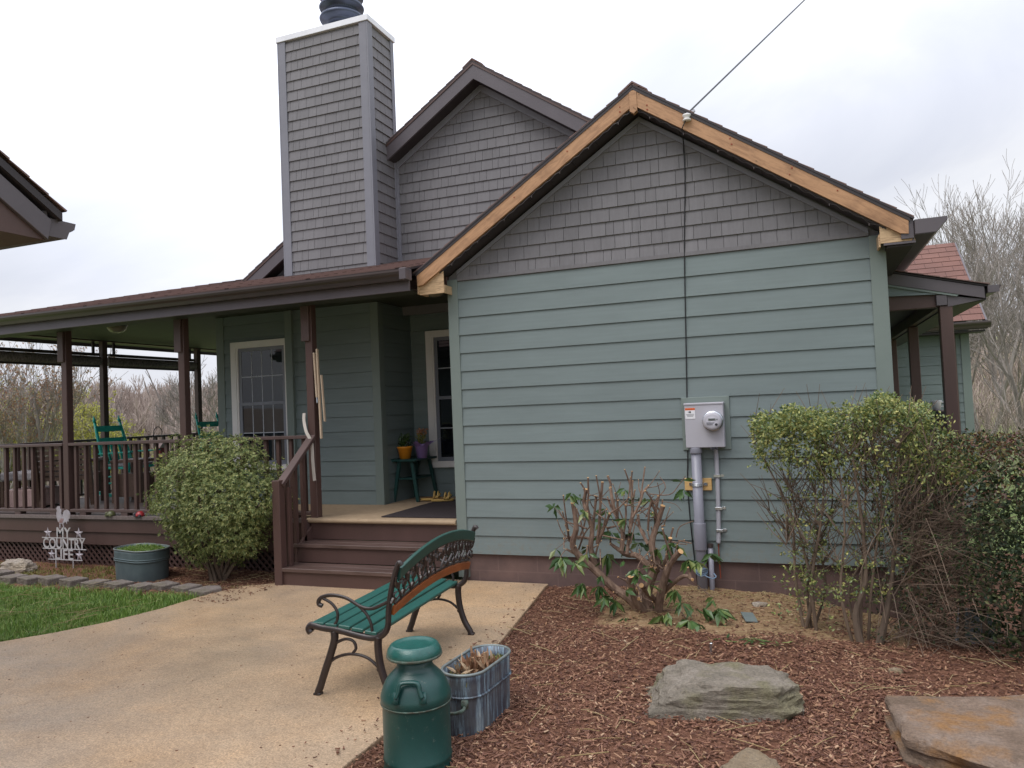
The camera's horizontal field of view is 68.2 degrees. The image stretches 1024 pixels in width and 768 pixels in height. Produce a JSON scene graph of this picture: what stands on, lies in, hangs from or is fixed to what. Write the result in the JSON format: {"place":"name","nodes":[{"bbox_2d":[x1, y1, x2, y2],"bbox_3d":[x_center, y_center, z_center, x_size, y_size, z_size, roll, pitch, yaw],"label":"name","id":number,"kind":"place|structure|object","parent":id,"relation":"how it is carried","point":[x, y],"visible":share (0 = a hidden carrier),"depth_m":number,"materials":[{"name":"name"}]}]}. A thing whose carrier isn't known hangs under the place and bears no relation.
{"place":"outdoors","nodes":[
{"label":"outdoors","id":0,"kind":"place"},
{"bbox_2d":[0,581,206,641],"bbox_3d":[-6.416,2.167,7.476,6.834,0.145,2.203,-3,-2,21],"label":"lawn grass","id":1,"kind":"structure","parent":0,"point":[98,598],"depth_m":7.03,"materials":[{"name":"green plant"}]},
{"bbox_2d":[110,457,161,502],"bbox_3d":[-5.321,1.361,10.732,0.480,0.600,0.480,-3,-2,11],"label":"side table","id":2,"kind":"object","parent":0,"point":[131,481],"visible":0.4,"depth_m":10.55,"materials":[{"name":"brown wood"}]},
{"bbox_2d":[0,557,274,595],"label":"garden bed","id":3,"kind":"object","parent":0,"point":[80,568],"visible":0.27,"depth_m":8.68,"materials":[{"name":"soil"}]},
{"bbox_2d":[0,558,37,573],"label":"pale stone","id":4,"kind":"object","parent":3,"relation":"on","point":[19,565],"visible":0.55,"depth_m":8.95,"materials":[{"name":"stone"}]},
{"bbox_2d":[42,506,86,567],"bbox_3d":[-5.428,1.907,9.151,0.740,0.854,0.016,-3,-2,21],"label":"garden sign","id":5,"kind":"object","parent":3,"relation":"on","point":[63,518],"visible":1,"depth_m":9.16,"materials":[{"name":"metal"}]},
{"bbox_2d":[0,561,237,598],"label":"bed weeds","id":6,"kind":"object","parent":3,"relation":"on","point":[85,571],"visible":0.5,"depth_m":8.80,"materials":[{"name":"plant"}]},
{"bbox_2d":[113,542,169,581],"bbox_3d":[-4.074,1.965,8.336,0.716,0.370,0.425,-4,-2,33],"label":"planter tub","id":7,"kind":"object","parent":3,"relation":"on","point":[142,562],"visible":0.99,"depth_m":8.14,"materials":[{"name":"metal"}]},
{"bbox_2d":[137,424,300,582],"bbox_3d":[-3.133,1.268,7.993,1.879,1.705,1.072,-3,-2,21],"label":"rounded shrub","id":8,"kind":"object","parent":3,"relation":"on","point":[198,522],"visible":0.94,"depth_m":7.75,"materials":[{"name":"green plant"}]},
{"bbox_2d":[0,578,547,767],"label":"patio","id":9,"kind":"structure","parent":0,"point":[167,709],"depth_m":4.82,"materials":[{"name":"concrete"}]},
{"bbox_2d":[8,585,516,767],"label":"slab grit","id":10,"kind":"object","parent":9,"relation":"on","point":[241,665],"visible":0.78,"depth_m":5.23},
{"bbox_2d":[184,583,534,766],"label":"stray chips","id":11,"kind":"object","parent":9,"relation":"on","point":[337,751],"visible":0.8,"depth_m":6.55,"materials":[{"name":"brown wood"}]},
{"bbox_2d":[305,525,478,695],"bbox_3d":[-0.736,1.430,5.058,0.660,0.855,1.351,-3,-2,17],"label":"park bench","id":12,"kind":"object","parent":9,"relation":"on","point":[376,614],"visible":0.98,"depth_m":4.67,"materials":[{"name":"metal"}]},
{"bbox_2d":[0,0,1023,397],"label":"sky","id":13,"kind":"structure","parent":0,"point":[154,124],"materials":[{"name":"white"}]},
{"bbox_2d":[42,337,1023,621],"bbox_3d":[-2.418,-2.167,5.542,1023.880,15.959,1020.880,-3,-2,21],"label":"ground","id":14,"kind":"structure","parent":0,"point":[458,577],"depth_m":12.71,"materials":[{"name":"brown soil"}]},
{"bbox_2d":[0,569,14,575],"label":"edging stone","id":15,"kind":"object","parent":14,"relation":"on","point":[5,572],"visible":0.45,"depth_m":8.67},
{"bbox_2d":[0,573,26,583],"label":"edging stone","id":16,"kind":"object","parent":14,"relation":"on","point":[10,578],"visible":0.48,"depth_m":8.37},
{"bbox_2d":[16,574,40,585],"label":"edging stone","id":17,"kind":"object","parent":14,"relation":"on","point":[28,580],"visible":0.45,"depth_m":8.27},
{"bbox_2d":[0,377,61,488],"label":"budding tree","id":18,"kind":"object","parent":14,"relation":"on","point":[14,442],"visible":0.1,"depth_m":18.60,"materials":[{"name":"green plant"}]},
{"bbox_2d":[0,150,75,249],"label":"garage","id":19,"kind":"structure","parent":14,"relation":"on","point":[31,211],"depth_m":4.47,"materials":[{"name":"wood"}]},
{"bbox_2d":[38,574,67,585],"bbox_3d":[-5.016,2.175,8.259,0.260,0.140,0.201,-2,-3,32],"label":"edging stone","id":20,"kind":"object","parent":14,"relation":"on","point":[49,579],"visible":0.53,"depth_m":8.20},
{"bbox_2d":[0,341,126,488],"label":"budding tree","id":21,"kind":"object","parent":14,"relation":"on","point":[19,410],"visible":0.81,"depth_m":16.92,"materials":[{"name":"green plant"}]},
{"bbox_2d":[0,398,128,497],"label":"budding tree","id":22,"kind":"object","parent":14,"relation":"on","point":[79,434],"visible":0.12,"depth_m":20.21,"materials":[{"name":"green plant"}]},
{"bbox_2d":[59,576,88,587],"bbox_3d":[-4.708,2.159,8.126,0.255,0.140,0.188,-4,-3,31],"label":"edging stone","id":23,"kind":"object","parent":14,"relation":"on","point":[74,581],"visible":0.5,"depth_m":8.07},
{"bbox_2d":[80,579,111,588],"bbox_3d":[-4.381,2.145,7.962,0.264,0.140,0.193,-4,-1,25],"label":"edging stone","id":24,"kind":"object","parent":14,"relation":"on","point":[89,582],"visible":0.46,"depth_m":7.91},
{"bbox_2d":[57,388,145,488],"bbox_3d":[-13.105,1.852,22.648,3.795,3.570,3.253,-3,-2,21],"label":"budding tree","id":25,"kind":"object","parent":14,"relation":"on","point":[112,433],"visible":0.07,"depth_m":22.89,"materials":[{"name":"green plant"}]},
{"bbox_2d":[85,386,129,436],"bbox_3d":[-16.352,2.752,30.041,2.738,5.284,4.007,-2,-2,-20],"label":"bare tree","id":26,"kind":"object","parent":14,"relation":"on","point":[114,406],"visible":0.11,"depth_m":31.16,"materials":[{"name":"brown plant"}]},
{"bbox_2d":[103,579,133,590],"bbox_3d":[-4.083,2.127,7.858,0.264,0.140,0.192,-2,-2,31],"label":"edging stone","id":27,"kind":"object","parent":14,"relation":"on","point":[122,583],"visible":0.47,"depth_m":7.81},
{"bbox_2d":[110,438,162,478],"bbox_3d":[-12.976,2.999,26.026,2.368,2.317,1.950,-3,-2,21],"label":"budding tree","id":28,"kind":"object","parent":14,"relation":"on","point":[119,470],"visible":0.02,"depth_m":26.06,"materials":[{"name":"green plant"}]},
{"bbox_2d":[128,582,150,594],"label":"edging stone","id":29,"kind":"object","parent":14,"relation":"on","point":[145,586],"visible":0.48,"depth_m":7.64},
{"bbox_2d":[142,370,164,434],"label":"dead snag","id":30,"kind":"object","parent":14,"relation":"on","point":[153,386],"visible":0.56,"depth_m":53.81,"materials":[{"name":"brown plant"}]},
{"bbox_2d":[151,580,179,591],"bbox_3d":[-3.531,2.095,7.688,0.256,0.140,0.193,-3,-2,33],"label":"edging stone","id":31,"kind":"object","parent":14,"relation":"on","point":[163,585],"visible":0.49,"depth_m":7.63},
{"bbox_2d":[145,355,217,447],"bbox_3d":[-10.823,1.456,27.586,3.595,5.211,3.697,-3,-2,21],"label":"bare tree","id":32,"kind":"object","parent":14,"relation":"on","point":[172,397],"visible":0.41,"depth_m":26.73,"materials":[{"name":"brown plant"}]},
{"bbox_2d":[171,583,201,592],"bbox_3d":[-3.253,2.088,7.566,0.256,0.140,0.194,-5,-2,32],"label":"edging stone","id":33,"kind":"object","parent":14,"relation":"on","point":[186,587],"visible":0.48,"depth_m":7.52,"materials":[{"name":"grey stone"}]},
{"bbox_2d":[188,585,221,596],"bbox_3d":[-2.966,2.061,7.369,0.252,0.144,0.270,-4,-2,38],"label":"edging stone","id":34,"kind":"object","parent":14,"relation":"on","point":[201,591],"visible":0.47,"depth_m":7.32,"materials":[{"name":"grey stone"}]},
{"bbox_2d":[0,257,456,589],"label":"front porch","id":35,"kind":"object","parent":14,"relation":"on","point":[301,551],"visible":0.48,"depth_m":8.77,"materials":[{"name":"brown paint"}]},
{"bbox_2d":[0,470,59,507],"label":"cushioned chair","id":36,"kind":"object","parent":35,"relation":"on","point":[29,499],"visible":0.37,"depth_m":10.34,"materials":[{"name":"grey fabric"}]},
{"bbox_2d":[0,341,101,366],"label":"rolled shade","id":37,"kind":"object","parent":35,"relation":"attached to","point":[35,357],"visible":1,"depth_m":11.02,"materials":[{"name":"brown fabric"}]},
{"bbox_2d":[35,445,108,507],"bbox_3d":[-6.216,1.265,10.649,0.770,0.873,0.843,-2,-2,-14],"label":"slatted armchair","id":38,"kind":"object","parent":35,"relation":"on","point":[81,476],"visible":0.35,"depth_m":10.38,"materials":[{"name":"wood"}]},
{"bbox_2d":[104,511,115,516],"bbox_3d":[-4.830,1.554,9.088,0.133,0.062,0.111,-3,-2,21],"label":"frog figurine","id":39,"kind":"object","parent":35,"relation":"on","point":[111,513],"visible":1,"depth_m":9.05,"materials":[{"name":"green ceramic"}]},
{"bbox_2d":[106,325,127,332],"bbox_3d":[-5.263,-0.737,10.069,0.270,0.120,0.270,-3,-2,21],"label":"ceiling lamp","id":40,"kind":"object","parent":35,"relation":"attached to","point":[118,329],"visible":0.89,"depth_m":10.00,"materials":[{"name":"beige glass"}]},
{"bbox_2d":[92,415,160,496],"bbox_3d":[-5.969,1.099,11.790,1.052,1.255,0.610,-3,-2,19],"label":"rocking chair","id":41,"kind":"object","parent":35,"relation":"on","point":[119,427],"visible":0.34,"depth_m":11.81,"materials":[{"name":"teal paint"}]},
{"bbox_2d":[133,511,144,516],"bbox_3d":[-4.401,1.530,8.922,0.133,0.062,0.111,-3,-2,21],"label":"ladybird figurine","id":42,"kind":"object","parent":35,"relation":"on","point":[139,514],"visible":1,"depth_m":8.89,"materials":[{"name":"red ceramic"}]},
{"bbox_2d":[107,343,196,370],"bbox_3d":[-6.138,-0.447,12.964,0.149,0.405,1.820,-3,-2,21],"label":"rolled shade","id":43,"kind":"object","parent":35,"relation":"attached to","point":[140,362],"visible":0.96,"depth_m":12.72,"materials":[{"name":"fabric"}]},
{"bbox_2d":[153,426,163,453],"bbox_3d":[-5.964,1.035,12.755,0.218,0.638,0.160,-3,-2,21],"label":"hanging feeder","id":44,"kind":"object","parent":35,"relation":"hanging from","point":[161,447],"visible":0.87,"depth_m":12.71,"materials":[{"name":"red paint"}]},
{"bbox_2d":[195,412,218,465],"bbox_3d":[-4.869,1.090,12.920,1.052,1.255,0.610,-3,-2,23],"label":"rocking chair","id":45,"kind":"object","parent":35,"relation":"on","point":[205,424],"visible":0.19,"depth_m":12.97,"materials":[{"name":"teal paint"}]},
{"bbox_2d":[302,413,315,480],"bbox_3d":[-2.165,0.669,8.051,0.167,0.725,0.035,-4,-2,34],"label":"webbing strap","id":46,"kind":"object","parent":35,"relation":"hanging from","point":[312,445],"visible":1,"depth_m":8.02,"materials":[{"name":"white fabric"}]},
{"bbox_2d":[313,349,325,438],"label":"wooden slats","id":47,"kind":"object","parent":35,"relation":"attached to","point":[317,376],"visible":1,"depth_m":8.06,"materials":[{"name":"beige wood"}]},
{"bbox_2d":[258,496,456,524],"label":"porch floor","id":48,"kind":"structure","parent":35,"relation":"on","point":[354,514],"depth_m":8.16,"materials":[{"name":"beige wood"}]},
{"bbox_2d":[391,456,437,501],"bbox_3d":[-1.202,1.175,9.390,0.371,0.518,0.580,-3,-2,21],"label":"plant stand","id":49,"kind":"object","parent":48,"relation":"on","point":[414,476],"visible":0.92,"depth_m":9.20,"materials":[{"name":"teal paint"}]},
{"bbox_2d":[397,432,412,458],"bbox_3d":[-1.307,0.751,9.275,0.210,0.326,0.205,-2,-2,-26],"label":"potted plant","id":50,"kind":"object","parent":49,"relation":"on","point":[404,451],"visible":1,"depth_m":9.23,"materials":[{"name":"green plant"}]},
{"bbox_2d":[408,428,439,457],"bbox_3d":[-1.073,0.716,9.261,0.424,0.376,0.343,-3,-2,21],"label":"potted plant","id":51,"kind":"object","parent":49,"relation":"on","point":[421,449],"visible":1,"depth_m":9.23,"materials":[{"name":"ceramic"}]},
{"bbox_2d":[381,499,455,517],"bbox_3d":[-0.694,1.369,8.355,0.890,0.011,1.400,-3,-2,21],"label":"door mat","id":52,"kind":"object","parent":48,"relation":"on","point":[444,509],"depth_m":8.08,"materials":[{"name":"grey fabric"}]},
{"bbox_2d":[431,492,453,501],"bbox_3d":[-0.827,1.335,8.975,0.270,0.109,0.120,-3,-2,3],"label":"slipper","id":53,"kind":"object","parent":52,"relation":"on","point":[446,498],"visible":1,"depth_m":8.94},
{"bbox_2d":[420,491,442,500],"bbox_3d":[-0.972,1.346,9.127,0.270,0.109,0.120,-2,-2,-1],"label":"slipper","id":54,"kind":"object","parent":48,"relation":"on","point":[430,498],"visible":0.93,"depth_m":9.09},
{"bbox_2d":[429,293,443,296],"bbox_3d":[-0.823,-0.986,8.036,0.270,0.120,0.270,-3,-2,21],"label":"ceiling lamp","id":55,"kind":"object","parent":35,"relation":"attached to","point":[435,295],"visible":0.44,"depth_m":7.99,"materials":[{"name":"beige glass"}]},
{"bbox_2d":[0,285,1022,488],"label":"woods","id":56,"kind":"object","parent":14,"relation":"on","point":[139,413],"visible":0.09,"depth_m":67.12,"materials":[{"name":"brown plant"}]},
{"bbox_2d":[10,317,1023,497],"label":"scrub brush","id":57,"kind":"object","parent":14,"relation":"on","point":[977,385],"visible":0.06,"depth_m":28.86,"materials":[{"name":"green plant"}]},
{"bbox_2d":[215,0,991,617],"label":"house","id":58,"kind":"structure","parent":14,"relation":"on","point":[535,366],"depth_m":7.12,"materials":[{"name":"green wood"}]},
{"bbox_2d":[230,338,288,470],"bbox_3d":[-3.177,0.272,9.618,0.968,1.660,0.060,-3,-2,21],"label":"window","id":59,"kind":"structure","parent":58,"relation":"in","point":[258,369],"depth_m":9.64,"materials":[{"name":"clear glass"}]},
{"bbox_2d":[425,329,453,467],"bbox_3d":[-0.641,0.171,9.498,0.950,1.740,0.060,-3,-2,21],"label":"window","id":60,"kind":"structure","parent":58,"relation":"in","point":[437,345],"depth_m":9.61,"materials":[{"name":"clear glass"}]},
{"bbox_2d":[448,111,875,265],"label":"string lights","id":61,"kind":"object","parent":58,"relation":"attached to","point":[683,134],"visible":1,"depth_m":6.56},
{"bbox_2d":[685,448,716,590],"bbox_3d":[1.629,1.324,6.524,0.240,1.550,0.138,-3,-2,21],"label":"service conduit","id":62,"kind":"object","parent":58,"relation":"attached to","point":[698,485],"visible":0.88,"depth_m":6.50,"materials":[{"name":"grey plastic"}]},
{"bbox_2d":[681,396,731,449],"bbox_3d":[1.655,0.340,6.493,0.410,0.460,0.212,-3,-2,21],"label":"electric meter","id":63,"kind":"object","parent":58,"relation":"attached to","point":[706,424],"visible":1,"depth_m":6.50,"materials":[{"name":"metal"}]},
{"bbox_2d":[713,447,726,577],"bbox_3d":[1.790,1.104,6.505,0.095,1.133,0.065,-3,-2,21],"label":"thin conduit","id":64,"kind":"object","parent":58,"relation":"attached to","point":[718,507],"visible":0.96,"depth_m":6.50,"materials":[{"name":"grey metal"}]},
{"bbox_2d":[681,0,804,579],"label":"power cable","id":65,"kind":"object","parent":58,"relation":"attached to","point":[686,116],"visible":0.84,"depth_m":6.66,"materials":[{"name":"rubber"}]},
{"bbox_2d":[887,270,1000,582],"bbox_3d":[5.428,0.471,10.723,1.151,3.209,7.600,-3,-2,21],"label":"side porch","id":66,"kind":"object","parent":58,"relation":"attached to","point":[920,303],"visible":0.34,"depth_m":7.31,"materials":[{"name":"wood"}]},
{"bbox_2d":[894,149,1023,456],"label":"bare tree","id":67,"kind":"object","parent":14,"relation":"on","point":[1012,334],"visible":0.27,"depth_m":20.64,"materials":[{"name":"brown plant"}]},
{"bbox_2d":[929,192,1023,369],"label":"bare tree","id":68,"kind":"object","parent":14,"relation":"on","point":[960,250],"visible":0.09,"depth_m":27.39,"materials":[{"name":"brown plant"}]},
{"bbox_2d":[931,174,1023,449],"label":"bare tree","id":69,"kind":"object","parent":14,"relation":"on","point":[1008,373],"visible":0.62,"depth_m":18.21,"materials":[{"name":"grey plant"}]},
{"bbox_2d":[936,182,1023,386],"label":"bare tree","id":70,"kind":"object","parent":14,"relation":"on","point":[997,332],"visible":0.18,"depth_m":31.73,"materials":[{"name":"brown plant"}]},
{"bbox_2d":[973,391,1023,501],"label":"twiggy thicket","id":71,"kind":"object","parent":14,"relation":"on","point":[1006,429],"visible":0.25,"depth_m":14.87,"materials":[{"name":"brown plant"}]},
{"bbox_2d":[977,383,1023,467],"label":"twiggy thicket","id":72,"kind":"object","parent":14,"relation":"on","point":[1009,394],"visible":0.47,"depth_m":17.14,"materials":[{"name":"brown plant"}]},
{"bbox_2d":[89,567,1023,767],"bbox_3d":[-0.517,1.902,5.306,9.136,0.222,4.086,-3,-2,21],"label":"mulch chips","id":73,"kind":"object","parent":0,"point":[844,757],"visible":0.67,"depth_m":4.30,"materials":[{"name":"brown wood"}]},
{"bbox_2d":[380,636,452,767],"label":"milk can","id":74,"kind":"object","parent":73,"relation":"on","point":[415,696],"visible":1,"depth_m":3.48,"materials":[{"name":"green metal"}]},
{"bbox_2d":[441,644,511,736],"bbox_3d":[-0.201,1.627,4.057,0.266,0.396,0.590,-3,-2,25],"label":"planter tub","id":75,"kind":"object","parent":73,"relation":"on","point":[478,677],"visible":0.86,"depth_m":3.94,"materials":[{"name":"metal"}]},
{"bbox_2d":[546,467,735,631],"bbox_3d":[0.962,1.306,5.903,1.510,1.280,0.767,-3,-2,21],"label":"pruned rhododendron","id":76,"kind":"object","parent":73,"relation":"on","point":[630,596],"visible":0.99,"depth_m":5.94,"materials":[{"name":"brown plant"}]},
{"bbox_2d":[707,543,714,590],"bbox_3d":[1.721,1.734,6.494,0.052,0.720,0.052,-3,-2,21],"label":"short pipe","id":77,"kind":"object","parent":73,"relation":"on","point":[711,566],"visible":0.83,"depth_m":6.48,"materials":[{"name":"grey plastic"}]},
{"bbox_2d":[644,659,804,722],"bbox_3d":[1.117,1.823,4.072,0.938,0.528,0.532,-3,-2,11],"label":"boulder","id":78,"kind":"object","parent":73,"relation":"on","point":[693,689],"visible":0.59,"depth_m":3.94,"materials":[{"name":"grey stone"}]},
{"bbox_2d":[741,612,757,622],"bbox_3d":[1.772,1.741,5.646,0.090,0.013,0.200,2,2,7],"label":"siding offcut","id":79,"kind":"object","parent":73,"relation":"on","point":[749,617],"visible":1,"depth_m":5.62,"materials":[{"name":"grey stone"}]},
{"bbox_2d":[720,747,780,767],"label":"boulder","id":80,"kind":"object","parent":73,"relation":"on","point":[748,757],"visible":1,"depth_m":3.28,"materials":[{"name":"beige stone"}]},
{"bbox_2d":[513,588,994,766],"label":"dead leaves","id":81,"kind":"object","parent":73,"relation":"on","point":[757,737],"visible":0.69,"depth_m":4.80,"materials":[{"name":"brown plant"}]},
{"bbox_2d":[718,634,791,645],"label":"dropped twig leaves","id":82,"kind":"object","parent":73,"relation":"on","point":[728,635],"visible":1,"depth_m":5.07,"materials":[{"name":"brown plant"}]},
{"bbox_2d":[752,602,767,606],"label":"stone","id":83,"kind":"object","parent":73,"relation":"on","point":[758,604],"visible":0.97,"depth_m":5.97,"materials":[{"name":"stone"}]},
{"bbox_2d":[743,384,988,644],"bbox_3d":[2.432,0.916,5.236,1.523,1.866,1.053,-3,-2,5],"label":"privet bush","id":84,"kind":"object","parent":73,"relation":"on","point":[888,411],"visible":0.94,"depth_m":5.17,"materials":[{"name":"green plant"}]},
{"bbox_2d":[888,667,903,674],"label":"stone","id":85,"kind":"object","parent":73,"relation":"on","point":[896,670],"visible":0.46,"depth_m":4.44,"materials":[{"name":"beige stone"}]},
{"bbox_2d":[841,423,1023,664],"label":"dark hedge","id":86,"kind":"object","parent":73,"relation":"on","point":[987,562],"visible":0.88,"depth_m":4.84,"materials":[{"name":"green plant"}]},
{"bbox_2d":[884,695,1023,767],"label":"flat boulder","id":87,"kind":"object","parent":73,"relation":"on","point":[960,732],"visible":0.98,"depth_m":3.36,"materials":[{"name":"stone"}]},
{"bbox_2d":[955,608,994,643],"bbox_3d":[3.160,1.656,5.199,0.284,0.224,0.155,-3,-2,9],"label":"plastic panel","id":88,"kind":"object","parent":73,"relation":"on","point":[976,619],"visible":0.19,"depth_m":5.18,"materials":[{"name":"black plastic"}]},
{"bbox_2d":[928,400,943,409],"bbox_3d":[4.481,0.224,7.983,0.156,0.100,0.110,-2,-2,-13],"label":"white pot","id":89,"kind":"object","parent":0,"point":[937,405],"visible":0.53,"depth_m":7.95,"materials":[{"name":"white ceramic"}]},
{"bbox_2d":[901,551,1023,625],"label":"garden bed","id":90,"kind":"object","parent":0,"point":[1016,608],"visible":0.09,"depth_m":6.82,"materials":[{"name":"soil"}]},
{"bbox_2d":[0,568,1023,767],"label":"straw litter","id":91,"kind":"object","parent":90,"relation":"on","point":[688,588],"visible":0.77,"depth_m":5.67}
]}

